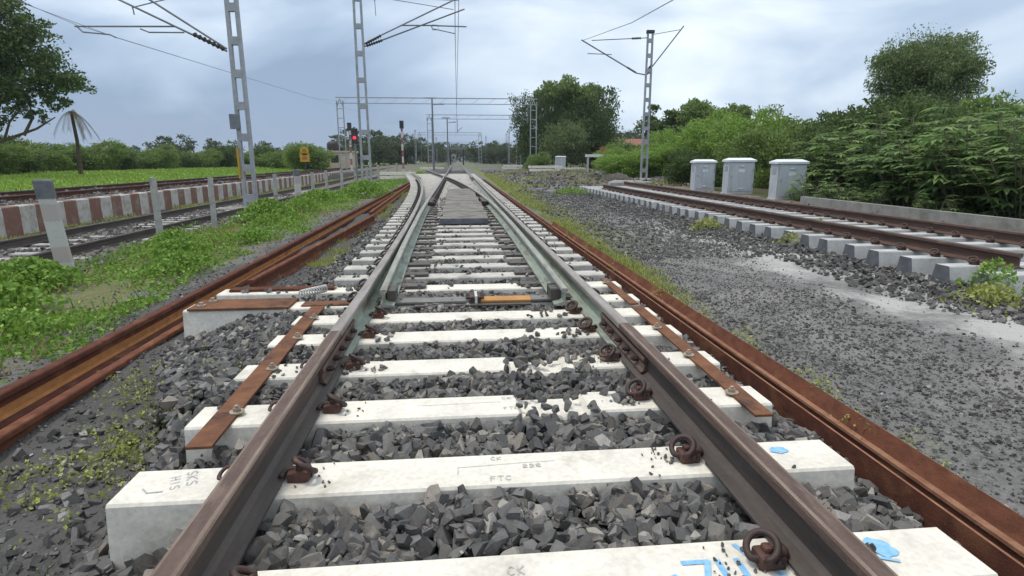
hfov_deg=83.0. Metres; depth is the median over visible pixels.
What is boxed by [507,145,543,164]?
distant tree
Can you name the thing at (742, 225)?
concrete sleeper
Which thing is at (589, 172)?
yard grass
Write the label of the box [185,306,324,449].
steel strap
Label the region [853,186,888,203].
castor shrub
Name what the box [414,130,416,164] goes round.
catenary mast
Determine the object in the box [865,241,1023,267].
concrete sleeper
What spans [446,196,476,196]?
concrete slab
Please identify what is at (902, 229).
concrete sleeper
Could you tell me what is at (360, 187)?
weed clump
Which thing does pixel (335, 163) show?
house
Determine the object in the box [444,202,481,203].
concrete slab
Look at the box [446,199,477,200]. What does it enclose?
concrete slab
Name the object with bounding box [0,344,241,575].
creeping vine
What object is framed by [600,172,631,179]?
dirt mound
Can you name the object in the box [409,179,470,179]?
concrete sleeper
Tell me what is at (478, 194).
lead rail
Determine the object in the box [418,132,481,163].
overhead portal
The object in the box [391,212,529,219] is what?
concrete sleeper
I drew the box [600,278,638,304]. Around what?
steel strap
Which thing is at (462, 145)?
distant tree
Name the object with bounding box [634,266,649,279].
sprig
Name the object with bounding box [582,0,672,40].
catenary wire
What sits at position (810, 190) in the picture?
castor shrub
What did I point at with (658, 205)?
concrete sleeper
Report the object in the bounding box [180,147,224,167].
hedge bush
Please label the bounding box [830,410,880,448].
sprig
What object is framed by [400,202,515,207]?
concrete sleeper
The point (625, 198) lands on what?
concrete sleeper
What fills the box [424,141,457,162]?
distant tree
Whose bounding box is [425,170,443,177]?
crossing rail
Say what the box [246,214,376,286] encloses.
loose rail
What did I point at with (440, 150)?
distant tree
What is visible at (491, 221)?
concrete sleeper
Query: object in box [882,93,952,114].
bush
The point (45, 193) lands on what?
fence post
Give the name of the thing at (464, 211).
concrete slab
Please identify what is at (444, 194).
concrete sleeper
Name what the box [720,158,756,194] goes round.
relay cabinet
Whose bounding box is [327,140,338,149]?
water tank
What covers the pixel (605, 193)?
concrete sleeper
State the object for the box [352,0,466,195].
catenary mast
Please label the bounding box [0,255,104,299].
weed clump
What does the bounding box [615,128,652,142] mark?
distant tree
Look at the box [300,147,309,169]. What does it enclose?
yellow sign
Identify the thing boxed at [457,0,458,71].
catenary wire
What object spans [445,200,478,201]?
concrete slab
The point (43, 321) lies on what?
weeds
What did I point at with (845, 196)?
castor shrub
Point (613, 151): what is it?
bush
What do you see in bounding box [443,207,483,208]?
concrete slab
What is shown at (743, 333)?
sprig
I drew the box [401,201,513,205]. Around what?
concrete sleeper
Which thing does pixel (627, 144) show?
bush
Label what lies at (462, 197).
concrete slab
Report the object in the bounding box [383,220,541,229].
concrete sleeper
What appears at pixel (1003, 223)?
kerb wall
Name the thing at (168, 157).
hedge bush
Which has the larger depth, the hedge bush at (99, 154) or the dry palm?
the hedge bush at (99, 154)
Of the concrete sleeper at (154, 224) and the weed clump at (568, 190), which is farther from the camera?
the weed clump at (568, 190)
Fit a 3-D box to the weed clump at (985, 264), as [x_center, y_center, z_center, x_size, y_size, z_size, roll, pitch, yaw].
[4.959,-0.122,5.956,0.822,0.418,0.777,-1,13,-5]
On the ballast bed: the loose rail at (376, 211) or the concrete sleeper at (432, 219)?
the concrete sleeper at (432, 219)
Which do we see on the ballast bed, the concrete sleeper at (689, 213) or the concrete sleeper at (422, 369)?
the concrete sleeper at (422, 369)
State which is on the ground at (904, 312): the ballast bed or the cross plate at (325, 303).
the ballast bed
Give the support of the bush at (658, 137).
on the ground at (904, 312)
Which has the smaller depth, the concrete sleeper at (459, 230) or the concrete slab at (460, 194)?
the concrete sleeper at (459, 230)
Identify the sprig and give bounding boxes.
[614,253,626,264]
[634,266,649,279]
[648,274,674,292]
[677,292,698,307]
[694,303,721,322]
[729,324,758,347]
[744,332,772,354]
[785,364,830,395]
[811,373,866,412]
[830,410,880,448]
[891,428,969,479]
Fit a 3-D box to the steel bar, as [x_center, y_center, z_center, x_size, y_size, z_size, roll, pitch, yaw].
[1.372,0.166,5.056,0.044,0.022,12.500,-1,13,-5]
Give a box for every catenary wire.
[18,0,354,103]
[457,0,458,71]
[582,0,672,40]
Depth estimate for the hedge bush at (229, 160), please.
77.88 m
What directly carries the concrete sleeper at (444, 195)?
on the ballast bed
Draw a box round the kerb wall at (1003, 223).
[800,196,1023,231]
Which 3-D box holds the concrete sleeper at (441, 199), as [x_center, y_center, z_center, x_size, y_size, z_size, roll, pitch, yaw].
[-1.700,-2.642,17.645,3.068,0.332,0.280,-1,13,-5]
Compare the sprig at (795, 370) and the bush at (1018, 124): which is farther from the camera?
the bush at (1018, 124)
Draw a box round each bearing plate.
[187,297,298,310]
[229,284,335,291]
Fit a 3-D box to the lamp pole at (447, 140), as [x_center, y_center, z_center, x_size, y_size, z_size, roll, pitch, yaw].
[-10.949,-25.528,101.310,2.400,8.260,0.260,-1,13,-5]
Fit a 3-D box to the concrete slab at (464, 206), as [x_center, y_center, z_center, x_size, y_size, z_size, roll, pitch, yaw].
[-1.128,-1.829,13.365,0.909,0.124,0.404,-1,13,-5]
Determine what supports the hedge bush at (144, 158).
on the ground at (904, 312)
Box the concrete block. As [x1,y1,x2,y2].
[608,180,652,185]
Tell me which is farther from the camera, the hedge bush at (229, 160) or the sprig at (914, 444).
the hedge bush at (229, 160)
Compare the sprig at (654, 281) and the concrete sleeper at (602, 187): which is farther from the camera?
the concrete sleeper at (602, 187)
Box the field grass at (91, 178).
[0,166,328,191]
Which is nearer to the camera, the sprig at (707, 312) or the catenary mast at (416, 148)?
the sprig at (707, 312)
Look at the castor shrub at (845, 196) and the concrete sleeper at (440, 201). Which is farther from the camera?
the concrete sleeper at (440, 201)
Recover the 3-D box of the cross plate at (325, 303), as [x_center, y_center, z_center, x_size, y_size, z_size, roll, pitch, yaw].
[-1.496,0.116,4.788,0.450,0.036,0.140,-1,13,-5]
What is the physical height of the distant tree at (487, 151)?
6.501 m
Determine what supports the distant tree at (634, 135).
on the ground at (904, 312)
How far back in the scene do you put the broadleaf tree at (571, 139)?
72.45 m
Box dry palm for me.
[53,109,100,174]
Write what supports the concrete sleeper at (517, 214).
on the ballast bed
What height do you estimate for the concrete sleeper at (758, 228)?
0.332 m
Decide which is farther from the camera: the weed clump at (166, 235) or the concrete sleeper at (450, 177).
the concrete sleeper at (450, 177)
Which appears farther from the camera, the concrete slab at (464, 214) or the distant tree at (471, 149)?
the distant tree at (471, 149)
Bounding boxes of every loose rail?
[0,182,409,429]
[0,322,183,453]
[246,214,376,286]
[368,184,409,217]
[482,179,1023,575]
[550,221,1023,564]
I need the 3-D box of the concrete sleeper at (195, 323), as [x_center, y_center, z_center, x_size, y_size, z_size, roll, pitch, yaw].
[-0.770,0.184,4.883,3.710,0.332,0.280,-1,13,-5]
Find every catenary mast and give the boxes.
[74,0,257,220]
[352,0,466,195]
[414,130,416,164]
[508,128,509,164]
[581,26,683,180]
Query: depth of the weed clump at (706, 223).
11.52 m
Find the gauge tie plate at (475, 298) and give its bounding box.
[395,291,550,307]
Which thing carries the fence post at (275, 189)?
on the ground at (904, 312)
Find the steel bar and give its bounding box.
[552,226,1023,557]
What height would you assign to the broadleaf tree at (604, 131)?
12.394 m
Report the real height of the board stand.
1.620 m
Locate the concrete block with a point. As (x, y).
(616, 182)
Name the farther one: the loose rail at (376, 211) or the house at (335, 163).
the house at (335, 163)
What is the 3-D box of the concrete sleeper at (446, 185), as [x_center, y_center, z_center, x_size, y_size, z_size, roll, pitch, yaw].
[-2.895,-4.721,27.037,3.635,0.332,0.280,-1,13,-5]
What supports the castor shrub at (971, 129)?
on the ground at (904, 312)
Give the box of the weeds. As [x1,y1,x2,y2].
[0,180,399,386]
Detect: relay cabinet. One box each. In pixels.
[555,156,565,167]
[689,159,717,190]
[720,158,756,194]
[767,159,809,199]
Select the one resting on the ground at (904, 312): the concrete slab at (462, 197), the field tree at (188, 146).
the field tree at (188, 146)
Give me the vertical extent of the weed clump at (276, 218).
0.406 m
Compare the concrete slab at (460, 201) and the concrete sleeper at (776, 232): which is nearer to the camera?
the concrete sleeper at (776, 232)
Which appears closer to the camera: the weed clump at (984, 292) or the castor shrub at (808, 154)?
the weed clump at (984, 292)
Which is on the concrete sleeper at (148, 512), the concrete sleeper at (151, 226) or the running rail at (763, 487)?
the running rail at (763, 487)
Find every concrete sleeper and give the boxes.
[0,256,91,260]
[10,252,39,255]
[15,247,50,249]
[23,242,141,246]
[48,238,148,241]
[105,434,854,569]
[125,225,201,227]
[138,223,210,225]
[183,287,639,336]
[184,378,771,463]
[217,275,620,301]
[229,527,997,575]
[234,343,719,393]
[267,317,681,355]
[291,300,656,329]
[334,264,604,286]
[344,256,591,274]
[352,248,581,265]
[359,242,572,256]
[365,237,564,249]
[371,232,557,243]
[375,227,551,238]
[379,224,546,233]
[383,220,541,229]
[386,217,536,225]
[389,214,533,222]
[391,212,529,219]
[393,210,526,216]
[395,208,523,214]
[397,206,520,211]
[398,204,517,209]
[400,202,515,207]
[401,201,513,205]
[402,199,511,204]
[403,198,509,202]
[404,197,507,201]
[405,196,506,199]
[406,194,503,197]
[406,195,504,198]
[407,177,478,178]
[407,192,500,195]
[407,193,501,196]
[408,190,497,193]
[408,191,499,194]
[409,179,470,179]
[409,180,470,181]
[409,188,496,191]
[410,185,459,187]
[410,186,492,188]
[410,188,495,190]
[411,180,483,181]
[411,182,487,184]
[411,183,488,185]
[417,184,489,186]
[420,175,473,175]
[423,182,486,183]
[431,178,479,178]
[432,176,476,176]
[579,186,630,189]
[584,187,637,189]
[593,189,650,193]
[599,188,656,195]
[602,189,662,195]
[606,189,666,196]
[609,190,672,197]
[614,191,678,199]
[618,192,683,200]
[623,193,690,201]
[628,193,696,202]
[633,194,703,203]
[638,195,713,205]
[644,197,721,206]
[649,198,729,208]
[656,199,738,209]
[662,200,748,211]
[669,202,758,213]
[677,203,768,215]
[684,205,781,217]
[694,206,795,219]
[704,208,807,220]
[713,210,823,223]
[724,212,838,228]
[736,215,856,230]
[748,217,877,235]
[764,220,900,240]
[782,223,925,244]
[800,227,950,247]
[817,231,985,254]
[842,236,1019,258]
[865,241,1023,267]
[896,248,1023,274]
[930,256,1023,285]
[969,271,1023,296]
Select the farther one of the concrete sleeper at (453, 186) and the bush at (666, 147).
the bush at (666, 147)
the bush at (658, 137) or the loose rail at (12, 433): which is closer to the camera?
the loose rail at (12, 433)
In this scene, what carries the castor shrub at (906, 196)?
on the ground at (904, 312)
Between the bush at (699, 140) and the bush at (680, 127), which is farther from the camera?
the bush at (680, 127)
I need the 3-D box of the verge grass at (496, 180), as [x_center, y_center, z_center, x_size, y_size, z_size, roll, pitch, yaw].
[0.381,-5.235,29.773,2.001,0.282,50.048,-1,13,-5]
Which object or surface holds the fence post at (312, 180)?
on the ground at (904, 312)
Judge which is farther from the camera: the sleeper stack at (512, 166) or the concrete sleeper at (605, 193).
the sleeper stack at (512, 166)
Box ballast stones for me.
[69,180,961,575]
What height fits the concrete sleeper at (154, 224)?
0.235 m
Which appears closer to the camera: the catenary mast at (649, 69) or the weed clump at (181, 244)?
the weed clump at (181, 244)
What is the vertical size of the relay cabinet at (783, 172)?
1.362 m
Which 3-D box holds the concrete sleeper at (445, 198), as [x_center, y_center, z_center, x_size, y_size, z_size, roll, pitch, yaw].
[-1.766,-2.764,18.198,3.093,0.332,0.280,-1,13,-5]
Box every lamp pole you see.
[424,97,443,169]
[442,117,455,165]
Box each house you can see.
[326,151,357,168]
[435,154,455,161]
[623,139,646,145]
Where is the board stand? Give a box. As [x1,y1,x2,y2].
[585,154,602,171]
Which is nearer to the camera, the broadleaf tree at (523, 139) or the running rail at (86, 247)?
the running rail at (86, 247)
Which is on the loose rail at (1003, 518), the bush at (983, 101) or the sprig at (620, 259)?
the sprig at (620, 259)
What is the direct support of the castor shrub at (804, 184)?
on the ground at (904, 312)
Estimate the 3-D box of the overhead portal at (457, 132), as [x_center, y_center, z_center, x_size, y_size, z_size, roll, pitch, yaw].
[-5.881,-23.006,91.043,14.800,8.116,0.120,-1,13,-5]
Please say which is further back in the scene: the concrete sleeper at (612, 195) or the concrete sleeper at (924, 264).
the concrete sleeper at (612, 195)
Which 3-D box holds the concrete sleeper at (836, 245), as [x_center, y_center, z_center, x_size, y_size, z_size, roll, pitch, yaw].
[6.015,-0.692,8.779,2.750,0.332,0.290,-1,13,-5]
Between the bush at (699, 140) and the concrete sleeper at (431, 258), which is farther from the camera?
the bush at (699, 140)
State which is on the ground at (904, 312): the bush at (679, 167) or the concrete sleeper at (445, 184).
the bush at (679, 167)
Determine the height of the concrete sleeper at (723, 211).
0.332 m
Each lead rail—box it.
[429,175,444,196]
[445,175,485,196]
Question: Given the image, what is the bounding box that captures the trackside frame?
[444,148,465,164]
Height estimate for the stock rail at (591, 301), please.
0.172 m
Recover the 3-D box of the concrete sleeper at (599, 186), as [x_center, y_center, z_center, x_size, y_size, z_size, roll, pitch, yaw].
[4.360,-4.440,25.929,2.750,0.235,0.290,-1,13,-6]
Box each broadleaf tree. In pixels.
[0,0,96,142]
[507,89,562,167]
[531,73,604,118]
[535,111,594,167]
[553,82,625,167]
[633,100,719,135]
[666,97,754,132]
[863,23,996,112]
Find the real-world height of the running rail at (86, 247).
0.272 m
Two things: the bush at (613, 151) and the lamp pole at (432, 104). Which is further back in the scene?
the lamp pole at (432, 104)
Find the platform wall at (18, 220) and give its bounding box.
[0,171,345,237]
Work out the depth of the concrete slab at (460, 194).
17.80 m
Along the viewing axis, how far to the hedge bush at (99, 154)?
56.92 m
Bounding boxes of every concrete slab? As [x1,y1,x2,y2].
[440,216,488,223]
[441,212,486,215]
[442,210,485,211]
[443,205,482,206]
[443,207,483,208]
[443,208,483,209]
[443,214,486,215]
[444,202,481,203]
[444,204,481,205]
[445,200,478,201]
[445,201,479,202]
[446,194,475,195]
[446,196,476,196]
[446,197,478,197]
[446,198,477,198]
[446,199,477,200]
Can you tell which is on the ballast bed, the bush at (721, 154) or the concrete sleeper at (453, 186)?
the concrete sleeper at (453, 186)
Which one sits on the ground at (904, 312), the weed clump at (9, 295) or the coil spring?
the weed clump at (9, 295)
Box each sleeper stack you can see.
[380,172,415,178]
[420,167,443,168]
[501,165,522,168]
[528,166,562,170]
[554,168,585,169]
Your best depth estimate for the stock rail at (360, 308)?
4.68 m
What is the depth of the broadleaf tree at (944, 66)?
30.04 m
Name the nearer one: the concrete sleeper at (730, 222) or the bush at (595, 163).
the concrete sleeper at (730, 222)
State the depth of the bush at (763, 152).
22.79 m
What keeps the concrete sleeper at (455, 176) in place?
on the ballast bed
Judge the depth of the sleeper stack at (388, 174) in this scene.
44.97 m
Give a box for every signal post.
[347,123,352,170]
[349,128,359,179]
[399,121,403,171]
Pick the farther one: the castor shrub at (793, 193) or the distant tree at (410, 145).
the distant tree at (410, 145)
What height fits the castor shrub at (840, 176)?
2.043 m
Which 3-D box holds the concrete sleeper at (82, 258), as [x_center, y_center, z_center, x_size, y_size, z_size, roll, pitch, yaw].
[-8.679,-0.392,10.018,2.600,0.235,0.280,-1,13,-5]
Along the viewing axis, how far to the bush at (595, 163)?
57.81 m
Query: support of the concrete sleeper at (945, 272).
on the ground at (904, 312)
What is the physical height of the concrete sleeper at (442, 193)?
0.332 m
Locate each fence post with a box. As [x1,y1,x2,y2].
[32,179,75,275]
[149,178,162,233]
[207,177,217,226]
[273,174,277,199]
[293,170,301,196]
[310,172,314,189]
[324,170,328,189]
[340,169,343,187]
[353,167,356,180]
[365,167,368,179]
[377,165,379,179]
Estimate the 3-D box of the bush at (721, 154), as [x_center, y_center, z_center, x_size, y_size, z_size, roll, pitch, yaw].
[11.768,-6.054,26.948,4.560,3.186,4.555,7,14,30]
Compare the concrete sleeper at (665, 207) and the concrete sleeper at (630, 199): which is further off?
the concrete sleeper at (630, 199)
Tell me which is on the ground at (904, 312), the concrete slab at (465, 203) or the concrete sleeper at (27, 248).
the concrete sleeper at (27, 248)
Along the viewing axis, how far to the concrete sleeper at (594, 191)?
23.17 m
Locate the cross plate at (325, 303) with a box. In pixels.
[301,300,349,306]
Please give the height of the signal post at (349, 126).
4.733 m
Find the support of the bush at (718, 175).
on the ground at (904, 312)
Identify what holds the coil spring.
on the ballast stones
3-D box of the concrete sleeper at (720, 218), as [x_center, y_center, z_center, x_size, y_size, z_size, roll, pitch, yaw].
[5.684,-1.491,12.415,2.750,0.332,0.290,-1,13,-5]
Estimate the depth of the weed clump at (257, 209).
14.38 m
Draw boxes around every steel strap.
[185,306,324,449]
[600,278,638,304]
[631,306,773,416]
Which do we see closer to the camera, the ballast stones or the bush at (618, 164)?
the ballast stones
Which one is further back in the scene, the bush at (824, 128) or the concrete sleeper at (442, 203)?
the bush at (824, 128)
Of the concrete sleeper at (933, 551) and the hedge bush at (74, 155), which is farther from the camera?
the hedge bush at (74, 155)
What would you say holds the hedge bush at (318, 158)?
on the ground at (904, 312)
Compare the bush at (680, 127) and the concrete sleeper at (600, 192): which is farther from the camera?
the bush at (680, 127)
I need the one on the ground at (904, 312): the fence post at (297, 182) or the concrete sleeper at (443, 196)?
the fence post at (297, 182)
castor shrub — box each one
[783,126,875,192]
[785,188,806,199]
[787,174,851,199]
[805,180,819,195]
[807,130,893,196]
[814,181,863,200]
[829,111,939,186]
[831,124,954,204]
[851,127,1009,207]
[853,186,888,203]
[865,107,988,193]
[891,116,1023,214]
[912,193,964,211]
[929,104,1023,209]
[944,118,1023,218]
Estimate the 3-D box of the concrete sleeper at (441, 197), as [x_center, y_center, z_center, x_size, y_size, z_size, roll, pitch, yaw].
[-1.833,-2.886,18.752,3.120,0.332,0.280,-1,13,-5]
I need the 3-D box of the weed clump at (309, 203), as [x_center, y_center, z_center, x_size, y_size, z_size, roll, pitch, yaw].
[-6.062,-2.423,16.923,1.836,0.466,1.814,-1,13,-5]
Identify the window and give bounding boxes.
[331,155,338,162]
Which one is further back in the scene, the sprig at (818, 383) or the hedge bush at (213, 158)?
the hedge bush at (213, 158)
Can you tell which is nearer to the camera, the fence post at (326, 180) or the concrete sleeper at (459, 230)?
the concrete sleeper at (459, 230)
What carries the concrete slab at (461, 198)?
on the concrete sleeper at (442, 203)
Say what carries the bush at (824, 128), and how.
on the ground at (904, 312)
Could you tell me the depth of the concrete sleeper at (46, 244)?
11.66 m
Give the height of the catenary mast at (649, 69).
8.199 m
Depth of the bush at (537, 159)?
64.08 m
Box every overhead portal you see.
[335,97,537,169]
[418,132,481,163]
[426,114,520,166]
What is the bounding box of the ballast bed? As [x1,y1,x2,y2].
[159,170,646,557]
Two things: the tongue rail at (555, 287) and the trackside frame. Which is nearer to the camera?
the tongue rail at (555, 287)
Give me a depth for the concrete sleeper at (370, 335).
3.92 m
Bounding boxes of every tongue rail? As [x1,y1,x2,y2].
[379,197,435,306]
[478,196,567,305]
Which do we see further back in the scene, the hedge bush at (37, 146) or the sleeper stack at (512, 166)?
the sleeper stack at (512, 166)
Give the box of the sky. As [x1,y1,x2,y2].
[0,0,1023,159]
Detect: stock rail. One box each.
[329,170,424,355]
[460,164,628,348]
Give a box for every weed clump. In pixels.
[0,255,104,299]
[0,281,89,317]
[0,316,51,343]
[116,250,236,278]
[126,237,237,264]
[133,228,214,248]
[205,227,284,246]
[220,197,309,223]
[234,212,301,230]
[282,189,355,204]
[284,197,337,213]
[336,179,403,198]
[542,186,588,194]
[686,217,725,231]
[772,231,800,244]
[939,281,1023,317]
[946,257,1023,295]
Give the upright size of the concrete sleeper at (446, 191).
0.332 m
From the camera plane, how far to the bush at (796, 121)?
33.57 m
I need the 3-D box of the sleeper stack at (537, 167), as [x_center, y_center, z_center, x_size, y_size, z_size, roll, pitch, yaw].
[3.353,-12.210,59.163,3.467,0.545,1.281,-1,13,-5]
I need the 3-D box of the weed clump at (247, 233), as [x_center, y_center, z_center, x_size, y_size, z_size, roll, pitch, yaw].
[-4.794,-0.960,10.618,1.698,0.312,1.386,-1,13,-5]
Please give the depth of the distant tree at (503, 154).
135.25 m
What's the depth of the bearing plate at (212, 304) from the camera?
4.71 m
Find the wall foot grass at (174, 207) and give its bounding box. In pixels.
[0,179,335,239]
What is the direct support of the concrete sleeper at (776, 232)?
on the ground at (904, 312)
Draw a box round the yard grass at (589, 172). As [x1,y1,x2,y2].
[488,168,688,190]
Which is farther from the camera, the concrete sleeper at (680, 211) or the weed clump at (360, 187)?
the weed clump at (360, 187)
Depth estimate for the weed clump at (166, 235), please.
10.03 m
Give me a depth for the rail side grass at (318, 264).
9.30 m
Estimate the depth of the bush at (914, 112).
19.10 m
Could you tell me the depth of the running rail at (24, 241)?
14.82 m
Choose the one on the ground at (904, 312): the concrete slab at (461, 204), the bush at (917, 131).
the bush at (917, 131)
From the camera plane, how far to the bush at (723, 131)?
30.39 m
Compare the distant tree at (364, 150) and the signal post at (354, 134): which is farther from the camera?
the distant tree at (364, 150)
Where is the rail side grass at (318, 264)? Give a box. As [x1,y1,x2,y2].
[306,190,409,266]
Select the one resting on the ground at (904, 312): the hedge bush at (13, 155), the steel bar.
the hedge bush at (13, 155)
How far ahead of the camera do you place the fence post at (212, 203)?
13.07 m
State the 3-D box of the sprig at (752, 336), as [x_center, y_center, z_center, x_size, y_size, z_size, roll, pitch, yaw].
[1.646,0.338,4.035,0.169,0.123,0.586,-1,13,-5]
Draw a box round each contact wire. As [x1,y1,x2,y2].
[15,0,363,113]
[455,37,456,116]
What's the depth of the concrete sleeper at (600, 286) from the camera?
5.35 m
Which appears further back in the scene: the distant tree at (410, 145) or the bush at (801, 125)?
the distant tree at (410, 145)
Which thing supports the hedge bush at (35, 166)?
on the ground at (904, 312)
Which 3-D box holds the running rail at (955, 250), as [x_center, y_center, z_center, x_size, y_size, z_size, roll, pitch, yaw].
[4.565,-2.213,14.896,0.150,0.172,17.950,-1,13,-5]
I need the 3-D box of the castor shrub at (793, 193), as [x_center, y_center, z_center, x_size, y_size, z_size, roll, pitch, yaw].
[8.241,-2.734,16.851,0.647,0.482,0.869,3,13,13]
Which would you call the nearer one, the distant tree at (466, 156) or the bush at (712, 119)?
the bush at (712, 119)
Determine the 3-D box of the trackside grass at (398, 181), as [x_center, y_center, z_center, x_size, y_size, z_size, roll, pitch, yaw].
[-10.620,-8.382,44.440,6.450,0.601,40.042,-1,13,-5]
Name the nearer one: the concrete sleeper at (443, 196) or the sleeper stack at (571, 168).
the concrete sleeper at (443, 196)
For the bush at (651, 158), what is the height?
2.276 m
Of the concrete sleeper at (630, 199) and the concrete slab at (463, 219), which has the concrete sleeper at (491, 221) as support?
the concrete slab at (463, 219)
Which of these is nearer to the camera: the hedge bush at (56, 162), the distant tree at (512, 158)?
the hedge bush at (56, 162)
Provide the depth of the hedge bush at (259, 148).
78.08 m
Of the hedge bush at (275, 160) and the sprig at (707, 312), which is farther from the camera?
the hedge bush at (275, 160)
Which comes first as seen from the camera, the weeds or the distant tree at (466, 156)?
the weeds
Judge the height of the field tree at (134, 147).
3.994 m
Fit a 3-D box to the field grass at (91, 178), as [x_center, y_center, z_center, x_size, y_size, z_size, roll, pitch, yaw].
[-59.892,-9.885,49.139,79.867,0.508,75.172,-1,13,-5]
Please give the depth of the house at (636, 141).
90.54 m
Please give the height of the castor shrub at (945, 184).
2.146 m
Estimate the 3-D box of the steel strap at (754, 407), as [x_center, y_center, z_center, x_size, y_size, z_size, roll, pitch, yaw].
[1.074,0.354,3.675,0.115,0.047,2.050,-1,13,-4]
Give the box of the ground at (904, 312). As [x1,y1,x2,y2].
[0,160,1023,575]
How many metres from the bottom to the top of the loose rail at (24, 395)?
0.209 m
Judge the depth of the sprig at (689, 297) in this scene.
5.29 m
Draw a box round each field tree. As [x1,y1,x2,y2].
[129,145,141,152]
[142,134,197,163]
[202,138,244,154]
[253,141,280,150]
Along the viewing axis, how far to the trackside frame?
125.94 m
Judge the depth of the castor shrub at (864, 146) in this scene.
15.29 m
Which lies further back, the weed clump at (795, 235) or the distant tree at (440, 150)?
the distant tree at (440, 150)
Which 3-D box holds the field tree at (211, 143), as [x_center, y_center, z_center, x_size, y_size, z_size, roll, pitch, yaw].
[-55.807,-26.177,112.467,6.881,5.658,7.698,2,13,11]
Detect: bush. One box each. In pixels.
[0,134,53,172]
[0,140,39,174]
[1,137,46,169]
[23,144,77,171]
[39,142,96,170]
[51,138,131,170]
[96,148,145,169]
[128,149,163,168]
[140,143,181,168]
[164,150,200,167]
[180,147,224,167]
[204,145,236,166]
[232,152,259,166]
[254,145,284,167]
[256,151,295,167]
[280,142,298,168]
[281,141,335,169]
[523,151,551,170]
[590,155,605,170]
[592,147,627,168]
[593,151,656,177]
[602,142,637,152]
[606,137,640,150]
[621,147,667,176]
[638,128,688,172]
[643,139,706,176]
[644,125,685,171]
[658,147,705,182]
[674,108,745,159]
[676,121,724,173]
[688,163,723,186]
[704,109,789,176]
[711,123,807,180]
[727,124,816,188]
[745,103,816,130]
[770,118,824,131]
[785,111,879,186]
[788,100,895,151]
[847,93,1019,191]
[848,117,977,192]
[868,86,1023,140]
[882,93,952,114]
[966,116,1023,187]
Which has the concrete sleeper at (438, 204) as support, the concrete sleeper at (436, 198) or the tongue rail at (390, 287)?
the tongue rail at (390, 287)
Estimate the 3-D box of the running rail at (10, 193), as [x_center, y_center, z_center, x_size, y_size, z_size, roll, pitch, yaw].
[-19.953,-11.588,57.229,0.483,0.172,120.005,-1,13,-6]
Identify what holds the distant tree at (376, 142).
on the ground at (904, 312)
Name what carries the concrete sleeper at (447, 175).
on the ballast bed
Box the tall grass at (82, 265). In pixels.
[0,189,386,368]
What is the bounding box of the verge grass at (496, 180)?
[484,173,696,308]
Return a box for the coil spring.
[298,284,327,297]
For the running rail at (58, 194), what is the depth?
21.60 m
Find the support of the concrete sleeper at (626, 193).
on the ground at (904, 312)
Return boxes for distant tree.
[328,127,396,164]
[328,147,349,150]
[341,140,374,165]
[371,135,404,164]
[380,133,421,163]
[391,142,427,163]
[393,136,441,163]
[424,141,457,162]
[424,142,446,162]
[438,144,462,161]
[453,143,468,161]
[459,148,478,161]
[464,140,497,163]
[475,143,505,163]
[491,142,514,164]
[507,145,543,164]
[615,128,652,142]
[622,131,646,138]
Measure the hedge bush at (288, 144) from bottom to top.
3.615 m
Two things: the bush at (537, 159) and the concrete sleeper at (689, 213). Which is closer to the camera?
the concrete sleeper at (689, 213)
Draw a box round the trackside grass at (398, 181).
[241,171,426,197]
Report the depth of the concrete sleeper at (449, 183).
29.18 m
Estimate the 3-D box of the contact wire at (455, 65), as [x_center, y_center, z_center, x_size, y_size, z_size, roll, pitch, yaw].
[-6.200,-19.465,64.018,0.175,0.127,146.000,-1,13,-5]
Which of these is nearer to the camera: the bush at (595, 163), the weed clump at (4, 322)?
the weed clump at (4, 322)
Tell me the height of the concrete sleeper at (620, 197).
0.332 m
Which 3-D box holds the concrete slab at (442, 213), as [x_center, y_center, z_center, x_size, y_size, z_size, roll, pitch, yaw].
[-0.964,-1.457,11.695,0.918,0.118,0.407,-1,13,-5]
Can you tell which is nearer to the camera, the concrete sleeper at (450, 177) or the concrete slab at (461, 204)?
the concrete slab at (461, 204)
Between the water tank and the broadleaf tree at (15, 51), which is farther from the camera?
the water tank
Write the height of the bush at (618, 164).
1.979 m
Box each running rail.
[0,165,379,195]
[0,165,386,202]
[0,173,374,249]
[0,175,385,269]
[150,319,357,575]
[598,312,897,575]
[601,184,1023,269]
[624,181,1023,244]
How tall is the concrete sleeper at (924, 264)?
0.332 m
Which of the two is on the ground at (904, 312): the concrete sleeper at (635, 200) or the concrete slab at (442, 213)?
the concrete sleeper at (635, 200)
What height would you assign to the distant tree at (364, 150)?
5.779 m
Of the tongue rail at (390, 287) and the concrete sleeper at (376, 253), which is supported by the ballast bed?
the concrete sleeper at (376, 253)
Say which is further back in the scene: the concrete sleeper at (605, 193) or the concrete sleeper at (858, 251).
the concrete sleeper at (605, 193)
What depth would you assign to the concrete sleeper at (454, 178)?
36.97 m
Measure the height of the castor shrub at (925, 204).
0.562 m
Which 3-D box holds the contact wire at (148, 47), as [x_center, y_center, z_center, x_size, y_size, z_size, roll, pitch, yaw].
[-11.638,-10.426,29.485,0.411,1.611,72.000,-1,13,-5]
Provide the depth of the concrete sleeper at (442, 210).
13.65 m
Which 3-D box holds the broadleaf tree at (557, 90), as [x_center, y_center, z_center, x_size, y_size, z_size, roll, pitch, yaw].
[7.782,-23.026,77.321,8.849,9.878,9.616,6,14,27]
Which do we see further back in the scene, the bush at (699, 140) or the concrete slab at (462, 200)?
the bush at (699, 140)
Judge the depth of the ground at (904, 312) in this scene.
4.47 m

